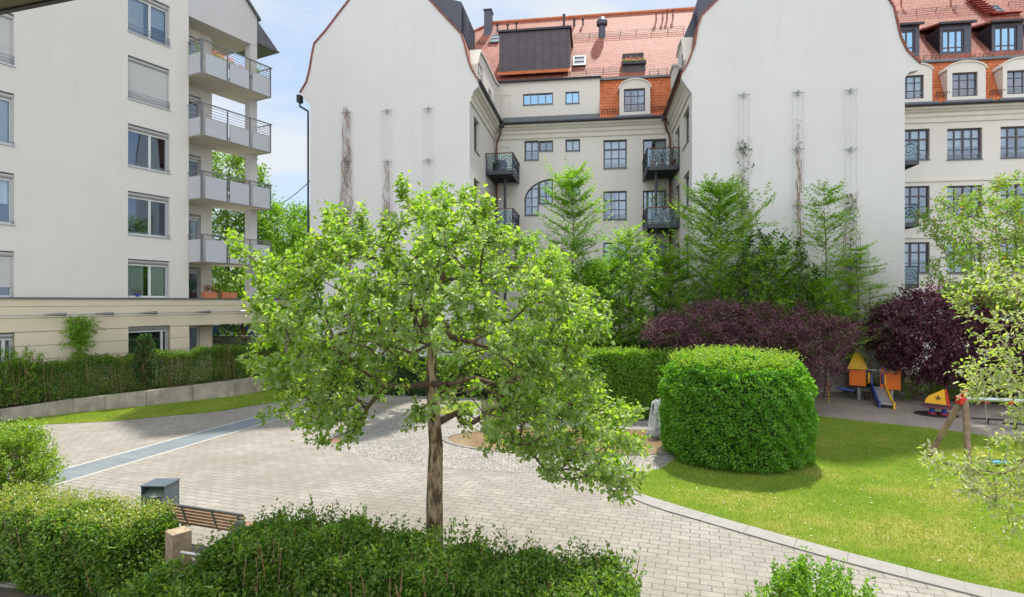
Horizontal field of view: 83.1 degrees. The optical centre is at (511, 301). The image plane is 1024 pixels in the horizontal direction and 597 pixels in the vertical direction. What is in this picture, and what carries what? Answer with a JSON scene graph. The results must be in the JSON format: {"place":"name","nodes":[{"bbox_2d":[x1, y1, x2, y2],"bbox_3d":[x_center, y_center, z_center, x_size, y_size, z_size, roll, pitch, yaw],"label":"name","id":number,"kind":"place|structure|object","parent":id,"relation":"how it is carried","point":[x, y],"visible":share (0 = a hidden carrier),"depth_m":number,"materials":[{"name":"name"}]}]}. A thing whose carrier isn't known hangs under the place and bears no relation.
{"place":"outdoors","nodes":[
{"label":"outdoors","id":0,"kind":"place"},
{"bbox_2d":[0,0,73,14],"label":"balcony slab","id":1,"kind":"structure","parent":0,"point":[8,6],"depth_m":2.94,"materials":[{"name":"concrete"}]},
{"bbox_2d":[0,587,78,596],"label":"front bed soil","id":2,"kind":"structure","parent":0,"point":[8,592],"depth_m":8.65,"materials":[{"name":"brown soil"}]},
{"bbox_2d":[106,553,299,596],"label":"leafy plants","id":3,"kind":"object","parent":2,"relation":"on","point":[167,579],"visible":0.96,"depth_m":7.42,"materials":[{"name":"green plant"}]},
{"bbox_2d":[0,374,259,408],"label":"raised soil bed","id":4,"kind":"object","parent":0,"point":[211,381],"visible":0.35,"depth_m":25.20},
{"bbox_2d":[0,345,50,404],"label":"shrub","id":5,"kind":"object","parent":4,"relation":"on","point":[13,355],"visible":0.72,"depth_m":21.71,"materials":[{"name":"green plant"}]},
{"bbox_2d":[58,315,103,394],"bbox_3d":[-17.970,2.468,24.081,0.786,3.866,1.661,0,0,28],"label":"climbing plant","id":6,"kind":"object","parent":4,"relation":"on","point":[80,334],"visible":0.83,"depth_m":23.98,"materials":[{"name":"green plant"}]},
{"bbox_2d":[0,342,280,406],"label":"hedge","id":7,"kind":"object","parent":4,"relation":"on","point":[91,362],"visible":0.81,"depth_m":23.99,"materials":[{"name":"green plant"}]},
{"bbox_2d":[130,332,158,383],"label":"evergreen shrub","id":8,"kind":"object","parent":4,"relation":"on","point":[145,353],"visible":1,"depth_m":24.49,"materials":[{"name":"green plant"}]},
{"bbox_2d":[0,383,313,425],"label":"lawn strip","id":9,"kind":"object","parent":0,"point":[255,395],"visible":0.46,"depth_m":22.94,"materials":[{"name":"green plant"}]},
{"bbox_2d":[212,325,258,341],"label":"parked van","id":10,"kind":"object","parent":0,"point":[215,332],"visible":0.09,"depth_m":40.30,"materials":[{"name":"blue metal"}]},
{"bbox_2d":[212,0,696,286],"label":"sky","id":11,"kind":"structure","parent":0,"point":[293,26],"materials":[{"name":"blue"}]},
{"bbox_2d":[0,392,990,596],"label":"paving","id":12,"kind":"structure","parent":0,"point":[671,560],"depth_m":12.93,"materials":[{"name":"grey stone"}]},
{"bbox_2d":[0,416,70,496],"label":"shrub","id":13,"kind":"object","parent":12,"relation":"on","point":[21,440],"visible":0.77,"depth_m":12.16,"materials":[{"name":"green plant"}]},
{"bbox_2d":[0,477,180,596],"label":"privet hedge","id":14,"kind":"object","parent":12,"relation":"on","point":[103,544],"visible":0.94,"depth_m":8.73,"materials":[{"name":"green plant"}]},
{"bbox_2d":[0,0,297,404],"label":"apartment building","id":15,"kind":"structure","parent":12,"relation":"on","point":[113,135],"depth_m":25.82,"materials":[{"name":"white paint"}]},
{"bbox_2d":[0,251,12,296],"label":"window","id":16,"kind":"structure","parent":15,"relation":"in","point":[6,262],"depth_m":22.26,"materials":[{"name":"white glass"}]},
{"bbox_2d":[0,333,12,361],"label":"window","id":17,"kind":"structure","parent":15,"relation":"in","point":[6,339],"depth_m":22.28,"materials":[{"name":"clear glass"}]},
{"bbox_2d":[0,14,15,66],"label":"window","id":18,"kind":"structure","parent":15,"relation":"in","point":[6,20],"depth_m":22.20,"materials":[{"name":"white glass"}]},
{"bbox_2d":[0,91,15,146],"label":"window","id":19,"kind":"structure","parent":15,"relation":"in","point":[6,102],"depth_m":22.30,"materials":[{"name":"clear glass"}]},
{"bbox_2d":[0,172,15,225],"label":"window","id":20,"kind":"structure","parent":15,"relation":"in","point":[6,185],"depth_m":22.32,"materials":[{"name":"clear glass"}]},
{"bbox_2d":[127,259,168,297],"bbox_3d":[-17.203,-1.011,27.021,0.950,1.793,1.955,0,0,28],"label":"window","id":21,"kind":"structure","parent":15,"relation":"in","point":[151,278],"depth_m":27.11,"materials":[{"name":"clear glass"}]},
{"bbox_2d":[128,325,168,353],"bbox_3d":[-17.256,1.826,27.049,0.830,1.349,1.887,0,0,28],"label":"window","id":22,"kind":"structure","parent":15,"relation":"in","point":[159,332],"depth_m":27.27,"materials":[{"name":"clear glass"}]},
{"bbox_2d":[127,0,170,47],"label":"window","id":23,"kind":"structure","parent":15,"relation":"in","point":[148,21],"depth_m":27.17,"materials":[{"name":"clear glass"}]},
{"bbox_2d":[127,56,170,110],"bbox_3d":[-16.902,-10.089,26.862,0.270,1.991,1.955,0,0,28],"label":"window","id":24,"kind":"structure","parent":15,"relation":"in","point":[147,83],"depth_m":26.89,"materials":[{"name":"white glass"}]},
{"bbox_2d":[127,124,170,173],"bbox_3d":[-17.203,-7.035,27.021,0.950,1.935,1.955,0,0,28],"label":"window","id":25,"kind":"structure","parent":15,"relation":"in","point":[147,149],"depth_m":27.33,"materials":[{"name":"clear glass"}]},
{"bbox_2d":[127,191,170,238],"bbox_3d":[-17.203,-3.971,27.021,0.950,1.991,1.955,0,0,28],"label":"window","id":26,"kind":"structure","parent":15,"relation":"in","point":[147,217],"depth_m":27.33,"materials":[{"name":"clear glass"}]},
{"bbox_2d":[189,326,197,367],"bbox_3d":[-17.076,2.400,29.919,0.720,2.192,1.292,0,0,28],"label":"patio door","id":27,"kind":"structure","parent":15,"relation":"in","point":[193,330],"depth_m":30.48,"materials":[{"name":"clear glass"}]},
{"bbox_2d":[189,267,200,297],"bbox_3d":[-17.028,-0.375,29.955,0.830,2.750,1.322,0,0,28],"label":"balcony door","id":28,"kind":"structure","parent":15,"relation":"in","point":[194,277],"depth_m":30.54,"materials":[{"name":"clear glass"}]},
{"bbox_2d":[189,214,200,239],"bbox_3d":[-17.028,-3.325,29.955,0.830,2.350,1.322,0,0,28],"label":"balcony door","id":29,"kind":"structure","parent":15,"relation":"in","point":[194,223],"depth_m":30.31,"materials":[{"name":"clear glass"}]},
{"bbox_2d":[189,155,200,176],"bbox_3d":[-17.028,-6.395,29.955,0.830,2.350,1.322,0,0,28],"label":"balcony door","id":30,"kind":"structure","parent":15,"relation":"in","point":[194,161],"depth_m":30.36,"materials":[{"name":"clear glass"}]},
{"bbox_2d":[189,95,200,118],"bbox_3d":[-17.028,-9.495,29.955,0.830,2.350,1.322,0,0,28],"label":"balcony door","id":31,"kind":"structure","parent":15,"relation":"in","point":[192,99],"depth_m":30.36,"materials":[{"name":"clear glass"}]},
{"bbox_2d":[215,273,243,297],"bbox_3d":[-14.919,-0.807,30.355,1.258,1.311,1.601,0,0,28],"label":"flower box","id":32,"kind":"object","parent":15,"relation":"on","point":[224,294],"visible":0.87,"depth_m":30.31,"materials":[{"name":"ceramic"}]},
{"bbox_2d":[0,369,309,420],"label":"retaining wall","id":33,"kind":"structure","parent":12,"relation":"on","point":[233,388],"depth_m":23.94,"materials":[{"name":"concrete"}]},
{"bbox_2d":[33,417,278,485],"bbox_3d":[-10.601,4.391,16.966,1.045,0.001,10.222,0,0,16],"label":"drainage strip","id":34,"kind":"object","parent":12,"relation":"on","point":[103,464],"visible":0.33,"depth_m":16.98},
{"bbox_2d":[19,417,281,485],"bbox_3d":[-10.601,4.391,16.966,1.225,0.001,10.222,0,0,16],"label":"strip edging","id":35,"kind":"object","parent":34,"relation":"on","point":[156,454],"visible":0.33,"depth_m":16.87,"materials":[{"name":"grey concrete"}]},
{"bbox_2d":[140,478,179,524],"bbox_3d":[-6.660,3.915,10.950,0.474,0.970,0.474,0,0,2],"label":"litter bin","id":36,"kind":"object","parent":12,"relation":"on","point":[160,488],"visible":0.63,"depth_m":10.86,"materials":[{"name":"grey metal"}]},
{"bbox_2d":[165,526,191,592],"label":"concrete pillar","id":37,"kind":"structure","parent":12,"relation":"on","point":[178,540],"depth_m":8.66,"materials":[{"name":"beige concrete"}]},
{"bbox_2d":[149,495,253,531],"bbox_3d":[-5.352,3.935,10.231,2.022,0.930,0.710,0,0,19],"label":"park bench","id":38,"kind":"object","parent":12,"relation":"on","point":[188,515],"visible":0.59,"depth_m":9.99,"materials":[{"name":"brown wood"}]},
{"bbox_2d":[314,354,501,397],"bbox_3d":[-4.542,3.473,27.554,10.157,2.016,2.178,0,0,8],"label":"hedge","id":39,"kind":"object","parent":12,"relation":"on","point":[404,372],"visible":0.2,"depth_m":26.91,"materials":[{"name":"green plant"}]},
{"bbox_2d":[185,495,646,596],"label":"privet hedge","id":40,"kind":"object","parent":12,"relation":"on","point":[307,555],"visible":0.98,"depth_m":7.37,"materials":[{"name":"green plant"}]},
{"bbox_2d":[218,170,656,548],"bbox_3d":[-1.236,1.246,9.399,7.003,6.407,5.217,0,0,0],"label":"apple tree","id":41,"kind":"object","parent":12,"relation":"on","point":[395,329],"visible":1,"depth_m":8.45,"materials":[{"name":"green plant"}]},
{"bbox_2d":[328,400,675,472],"bbox_3d":[-0.190,4.392,19.666,12.480,0.001,9.498,0,0,23],"label":"cobbled surface","id":42,"kind":"object","parent":12,"relation":"on","point":[384,438],"visible":0.39,"depth_m":17.21,"materials":[{"name":"grey gravel"}]},
{"bbox_2d":[392,178,477,387],"bbox_3d":[-3.216,-0.328,23.342,3.627,9.461,3.633,0,0,0],"label":"young tree","id":43,"kind":"object","parent":42,"relation":"on","point":[434,192],"visible":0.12,"depth_m":23.33,"materials":[{"name":"green plant"}]},
{"bbox_2d":[440,401,480,413],"bbox_3d":[-2.187,4.386,23.781,1.524,0.001,3.225,0,0,11],"label":"lawn patch","id":44,"kind":"object","parent":42,"relation":"on","point":[445,410],"visible":0.4,"depth_m":23.59,"materials":[{"name":"green plant"}]},
{"bbox_2d":[448,428,678,453],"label":"basin water","id":45,"kind":"structure","parent":42,"relation":"on","point":[476,439],"depth_m":18.05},
{"bbox_2d":[646,398,662,438],"bbox_3d":[4.704,3.822,18.673,0.713,1.342,0.715,0,0,-23],"label":"fountain","id":46,"kind":"object","parent":45,"relation":"in","point":[653,431],"visible":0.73,"depth_m":18.59,"materials":[{"name":"stone"}]},
{"bbox_2d":[442,427,671,455],"bbox_3d":[2.200,4.380,18.200,8.865,0.041,3.560,0,0,0],"label":"basin rim","id":47,"kind":"object","parent":12,"relation":"on","point":[445,438],"visible":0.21,"depth_m":17.70,"materials":[{"name":"stone"}]},
{"bbox_2d":[743,545,879,596],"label":"shrub","id":48,"kind":"object","parent":12,"relation":"on","point":[797,577],"visible":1,"depth_m":6.34,"materials":[{"name":"green plant"}]},
{"bbox_2d":[620,484,1023,596],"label":"kerb","id":49,"kind":"structure","parent":12,"relation":"on","point":[972,589],"depth_m":10.00,"materials":[{"name":"concrete"}]},
{"bbox_2d":[917,247,1023,545],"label":"apple tree","id":50,"kind":"object","parent":12,"relation":"on","point":[968,482],"visible":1,"depth_m":7.90,"materials":[{"name":"green plant"}]},
{"bbox_2d":[217,306,982,381],"bbox_3d":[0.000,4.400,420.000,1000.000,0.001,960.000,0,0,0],"label":"ground","id":51,"kind":"structure","parent":0,"point":[305,364],"depth_m":47.58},
{"bbox_2d":[212,335,253,346],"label":"boundary wall","id":52,"kind":"structure","parent":51,"relation":"on","point":[231,340],"depth_m":35.86,"materials":[{"name":"concrete"}]},
{"bbox_2d":[212,151,277,325],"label":"broadleaf tree","id":53,"kind":"object","parent":51,"relation":"on","point":[225,215],"visible":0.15,"depth_m":41.55,"materials":[{"name":"green plant"}]},
{"bbox_2d":[212,248,309,363],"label":"broadleaf tree","id":54,"kind":"object","parent":51,"relation":"on","point":[234,329],"visible":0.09,"depth_m":36.30,"materials":[{"name":"green plant"}]},
{"bbox_2d":[229,190,309,355],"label":"broadleaf tree","id":55,"kind":"object","parent":51,"relation":"on","point":[291,236],"visible":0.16,"depth_m":44.13,"materials":[{"name":"green plant"}]},
{"bbox_2d":[296,0,1023,392],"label":"courtyard building","id":56,"kind":"structure","parent":51,"relation":"on","point":[938,84],"depth_m":31.50,"materials":[{"name":"white paint"}]},
{"bbox_2d":[337,108,353,357],"bbox_3d":[-9.001,-3.099,31.349,1.183,15.012,0.463,0,0,8],"label":"climbing vine","id":57,"kind":"object","parent":56,"relation":"attached to","point":[344,159],"visible":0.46,"depth_m":31.29,"materials":[{"name":"brown plant"}]},
{"bbox_2d":[341,110,351,328],"bbox_3d":[-8.977,-3.070,31.400,0.600,14.541,0.160,0,0,8],"label":"climbing wire","id":58,"kind":"object","parent":56,"relation":"attached to","point":[350,161],"visible":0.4,"depth_m":31.32,"materials":[{"name":"metal"}]},
{"bbox_2d":[524,141,538,160],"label":"window","id":59,"kind":"structure","parent":56,"relation":"in","point":[531,147],"depth_m":37.91,"materials":[{"name":"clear glass"}]},
{"bbox_2d":[524,183,538,215],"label":"window","id":60,"kind":"structure","parent":56,"relation":"in","point":[532,197],"depth_m":37.89,"materials":[{"name":"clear glass"}]},
{"bbox_2d":[522,93,552,105],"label":"window","id":61,"kind":"structure","parent":56,"relation":"in","point":[528,99],"depth_m":37.96,"materials":[{"name":"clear glass"}]},
{"bbox_2d":[538,180,552,204],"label":"window","id":62,"kind":"structure","parent":56,"relation":"in","point":[541,193],"depth_m":37.76,"materials":[{"name":"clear glass"}]},
{"bbox_2d":[565,140,579,151],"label":"window","id":63,"kind":"structure","parent":56,"relation":"in","point":[571,145],"depth_m":37.50,"materials":[{"name":"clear glass"}]},
{"bbox_2d":[565,92,579,103],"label":"window","id":64,"kind":"structure","parent":56,"relation":"in","point":[571,97],"depth_m":37.63,"materials":[{"name":"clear glass"}]},
{"bbox_2d":[603,140,626,168],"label":"window","id":65,"kind":"structure","parent":56,"relation":"in","point":[614,151],"depth_m":37.09,"materials":[{"name":"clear glass"}]},
{"bbox_2d":[603,191,626,220],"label":"window","id":66,"kind":"structure","parent":56,"relation":"in","point":[618,205],"depth_m":37.09,"materials":[{"name":"clear glass"}]},
{"bbox_2d":[603,243,626,271],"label":"window","id":67,"kind":"structure","parent":56,"relation":"in","point":[605,251],"depth_m":37.20,"materials":[{"name":"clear glass"}]},
{"bbox_2d":[642,139,665,169],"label":"window","id":68,"kind":"structure","parent":56,"relation":"in","point":[659,143],"depth_m":36.77,"materials":[{"name":"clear glass"}]},
{"bbox_2d":[642,191,665,220],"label":"window","id":69,"kind":"structure","parent":56,"relation":"in","point":[645,193],"depth_m":36.75,"materials":[{"name":"clear glass"}]},
{"bbox_2d":[644,243,666,266],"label":"window","id":70,"kind":"structure","parent":56,"relation":"in","point":[663,247],"depth_m":36.75,"materials":[{"name":"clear glass"}]},
{"bbox_2d":[735,135,754,343],"bbox_3d":[11.368,-1.760,28.255,1.174,12.722,0.621,0,0,8],"label":"climbing vine","id":71,"kind":"object","parent":56,"relation":"attached to","point":[741,148],"visible":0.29,"depth_m":28.27,"materials":[{"name":"brown plant"}]},
{"bbox_2d":[792,90,804,271],"bbox_3d":[13.886,-3.010,28.072,0.600,14.420,0.160,0,0,8],"label":"climbing wire","id":72,"kind":"object","parent":56,"relation":"attached to","point":[798,92],"visible":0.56,"depth_m":27.98,"materials":[{"name":"metal"}]},
{"bbox_2d":[795,121,802,358],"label":"climbing vine","id":73,"kind":"object","parent":56,"relation":"attached to","point":[799,218],"visible":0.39,"depth_m":27.85,"materials":[{"name":"brown plant"}]},
{"bbox_2d":[844,88,857,387],"bbox_3d":[16.250,-3.001,27.728,0.600,14.402,0.160,0,0,8],"label":"climbing wire","id":74,"kind":"object","parent":56,"relation":"attached to","point":[850,91],"visible":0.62,"depth_m":27.64,"materials":[{"name":"metal"}]},
{"bbox_2d":[842,189,861,393],"bbox_3d":[16.239,-0.397,27.541,0.809,9.908,0.558,0,0,8],"label":"climbing vine","id":75,"kind":"object","parent":56,"relation":"attached to","point":[850,239],"visible":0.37,"depth_m":27.61,"materials":[{"name":"brown plant"}]},
{"bbox_2d":[905,186,927,217],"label":"window","id":76,"kind":"structure","parent":56,"relation":"in","point":[919,194],"depth_m":34.93,"materials":[{"name":"clear glass"}]},
{"bbox_2d":[905,242,929,273],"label":"window","id":77,"kind":"structure","parent":56,"relation":"in","point":[916,254],"depth_m":34.58,"materials":[{"name":"clear glass"}]},
{"bbox_2d":[905,129,930,160],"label":"window","id":78,"kind":"structure","parent":56,"relation":"in","point":[922,135],"depth_m":34.54,"materials":[{"name":"clear glass"}]},
{"bbox_2d":[947,186,980,217],"bbox_3d":[26.639,-5.845,34.331,1.930,1.874,0.920,0,0,8],"label":"window","id":79,"kind":"structure","parent":56,"relation":"in","point":[961,189],"depth_m":34.17,"materials":[{"name":"clear glass"}]},
{"bbox_2d":[947,242,980,273],"bbox_3d":[26.639,-2.517,34.331,1.930,1.857,0.920,0,0,8],"label":"window","id":80,"kind":"structure","parent":56,"relation":"in","point":[957,271],"depth_m":34.19,"materials":[{"name":"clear glass"}]},
{"bbox_2d":[947,128,982,160],"bbox_3d":[26.639,-9.210,34.331,1.930,1.878,0.920,0,0,8],"label":"window","id":81,"kind":"structure","parent":56,"relation":"in","point":[962,144],"depth_m":34.17,"materials":[{"name":"clear glass"}]},
{"bbox_2d":[1000,127,1023,158],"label":"window","id":82,"kind":"structure","parent":56,"relation":"in","point":[1012,138],"depth_m":33.92,"materials":[{"name":"clear glass"}]},
{"bbox_2d":[1000,184,1023,216],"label":"window","id":83,"kind":"structure","parent":56,"relation":"in","point":[1018,188],"depth_m":33.92,"materials":[{"name":"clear glass"}]},
{"bbox_2d":[480,382,1023,420],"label":"planting bed","id":84,"kind":"object","parent":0,"point":[559,418],"visible":0.08,"depth_m":26.04,"materials":[{"name":"soil"}]},
{"bbox_2d":[507,156,636,348],"bbox_3d":[2.991,-1.107,26.925,6.144,11.018,5.689,0,0,14],"label":"hornbeam","id":85,"kind":"object","parent":84,"relation":"on","point":[575,247],"visible":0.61,"depth_m":26.63,"materials":[{"name":"green plant"}]},
{"bbox_2d":[554,254,660,349],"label":"hornbeam","id":86,"kind":"object","parent":84,"relation":"on","point":[600,271],"visible":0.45,"depth_m":25.63,"materials":[{"name":"green plant"}]},
{"bbox_2d":[501,344,720,418],"bbox_3d":[3.883,3.070,22.380,8.677,2.791,1.834,0,0,4],"label":"clipped hedge","id":87,"kind":"object","parent":84,"relation":"on","point":[632,374],"visible":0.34,"depth_m":21.68,"materials":[{"name":"green plant"}]},
{"bbox_2d":[545,335,695,349],"bbox_3d":[4.434,2.972,26.180,8.402,3.072,2.862,0,0,8],"label":"shrubbery","id":88,"kind":"object","parent":84,"relation":"on","point":[630,341],"visible":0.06,"depth_m":25.53,"materials":[{"name":"green plant"}]},
{"bbox_2d":[555,251,691,342],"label":"broadleaf tree","id":89,"kind":"object","parent":84,"relation":"on","point":[634,308],"visible":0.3,"depth_m":26.13,"materials":[{"name":"green plant"}]},
{"bbox_2d":[596,220,677,342],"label":"hornbeam","id":90,"kind":"object","parent":84,"relation":"on","point":[629,239],"visible":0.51,"depth_m":27.10,"materials":[{"name":"green plant"}]},
{"bbox_2d":[613,248,736,348],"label":"hornbeam","id":91,"kind":"object","parent":84,"relation":"on","point":[673,258],"visible":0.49,"depth_m":26.00,"materials":[{"name":"green plant"}]},
{"bbox_2d":[639,170,819,352],"bbox_3d":[9.311,-0.707,25.637,8.017,10.219,7.995,0,0,0],"label":"hornbeam","id":92,"kind":"object","parent":84,"relation":"on","point":[719,208],"visible":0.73,"depth_m":25.04,"materials":[{"name":"green plant"}]},
{"bbox_2d":[638,292,873,398],"bbox_3d":[9.373,2.014,22.705,8.787,4.799,4.672,0,0,0],"label":"copper beech","id":93,"kind":"object","parent":84,"relation":"on","point":[670,322],"visible":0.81,"depth_m":22.17,"materials":[{"name":"purple plant"}]},
{"bbox_2d":[713,227,826,347],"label":"chestnut tree","id":94,"kind":"object","parent":84,"relation":"on","point":[799,265],"visible":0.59,"depth_m":24.66,"materials":[{"name":"green plant"}]},
{"bbox_2d":[689,260,856,350],"bbox_3d":[11.774,1.256,25.995,7.623,6.303,3.846,0,0,0],"label":"broadleaf tree","id":95,"kind":"object","parent":84,"relation":"on","point":[776,297],"visible":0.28,"depth_m":25.25,"materials":[{"name":"green plant"}]},
{"bbox_2d":[704,231,848,369],"bbox_3d":[11.807,0.638,25.943,5.777,7.530,5.923,0,0,42],"label":"young tree","id":96,"kind":"object","parent":84,"relation":"on","point":[777,274],"visible":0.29,"depth_m":25.64,"materials":[{"name":"green plant"}]},
{"bbox_2d":[865,370,963,399],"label":"fern plants","id":97,"kind":"object","parent":84,"relation":"on","point":[909,390],"visible":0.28,"depth_m":26.26,"materials":[{"name":"green plant"}]},
{"bbox_2d":[856,279,1023,404],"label":"copper beech","id":98,"kind":"object","parent":84,"relation":"on","point":[947,328],"visible":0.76,"depth_m":23.80,"materials":[{"name":"purple plant"}]},
{"bbox_2d":[627,416,1023,593],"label":"lawn","id":99,"kind":"structure","parent":0,"point":[898,553],"depth_m":12.33,"materials":[{"name":"green plant"}]},
{"bbox_2d":[655,344,818,474],"bbox_3d":[6.328,2.833,16.468,4.320,3.262,4.417,0,0,0],"label":"clipped hedge","id":100,"kind":"object","parent":99,"relation":"on","point":[741,409],"visible":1,"depth_m":14.98,"materials":[{"name":"green plant"}]},
{"bbox_2d":[926,391,1023,468],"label":"swing","id":101,"kind":"object","parent":99,"relation":"on","point":[962,402],"visible":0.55,"depth_m":15.46,"materials":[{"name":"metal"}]},
{"bbox_2d":[814,392,1023,438],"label":"playground gravel","id":102,"kind":"structure","parent":0,"point":[844,405],"depth_m":22.75,"materials":[{"name":"grey gravel"}]},
{"bbox_2d":[761,269,879,387],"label":"young tree","id":103,"kind":"object","parent":102,"relation":"on","point":[824,285],"visible":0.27,"depth_m":25.00,"materials":[{"name":"green plant"}]},
{"bbox_2d":[781,176,889,398],"bbox_3d":[13.972,-0.518,26.046,4.911,9.842,4.265,0,0,0],"label":"young tree","id":104,"kind":"object","parent":102,"relation":"on","point":[830,200],"visible":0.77,"depth_m":25.63,"materials":[{"name":"green plant"}]},
{"bbox_2d":[823,241,903,395],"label":"young tree","id":105,"kind":"object","parent":102,"relation":"on","point":[856,267],"visible":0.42,"depth_m":26.53,"materials":[{"name":"green plant"}]},
{"bbox_2d":[837,348,900,408],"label":"play tower","id":106,"kind":"structure","parent":102,"relation":"on","point":[882,392],"depth_m":25.24,"materials":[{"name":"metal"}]},
{"bbox_2d":[835,273,925,400],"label":"young tree","id":107,"kind":"object","parent":102,"relation":"on","point":[869,352],"visible":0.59,"depth_m":25.45,"materials":[{"name":"green plant"}]},
{"bbox_2d":[913,389,958,417],"bbox_3d":[16.401,3.876,22.355,1.440,1.032,1.440,0,0,33],"label":"spring boat","id":108,"kind":"object","parent":102,"relation":"on","point":[938,397],"visible":0.95,"depth_m":22.28,"materials":[{"name":"yellow plastic"}]},
{"bbox_2d":[908,170,1023,316],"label":"chestnut tree","id":109,"kind":"object","parent":102,"relation":"on","point":[1017,203],"visible":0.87,"depth_m":21.88,"materials":[{"name":"green plant"}]},
{"bbox_2d":[917,375,1023,403],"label":"fern plants","id":110,"kind":"object","parent":102,"relation":"on","point":[949,390],"visible":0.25,"depth_m":24.90,"materials":[{"name":"green plant"}]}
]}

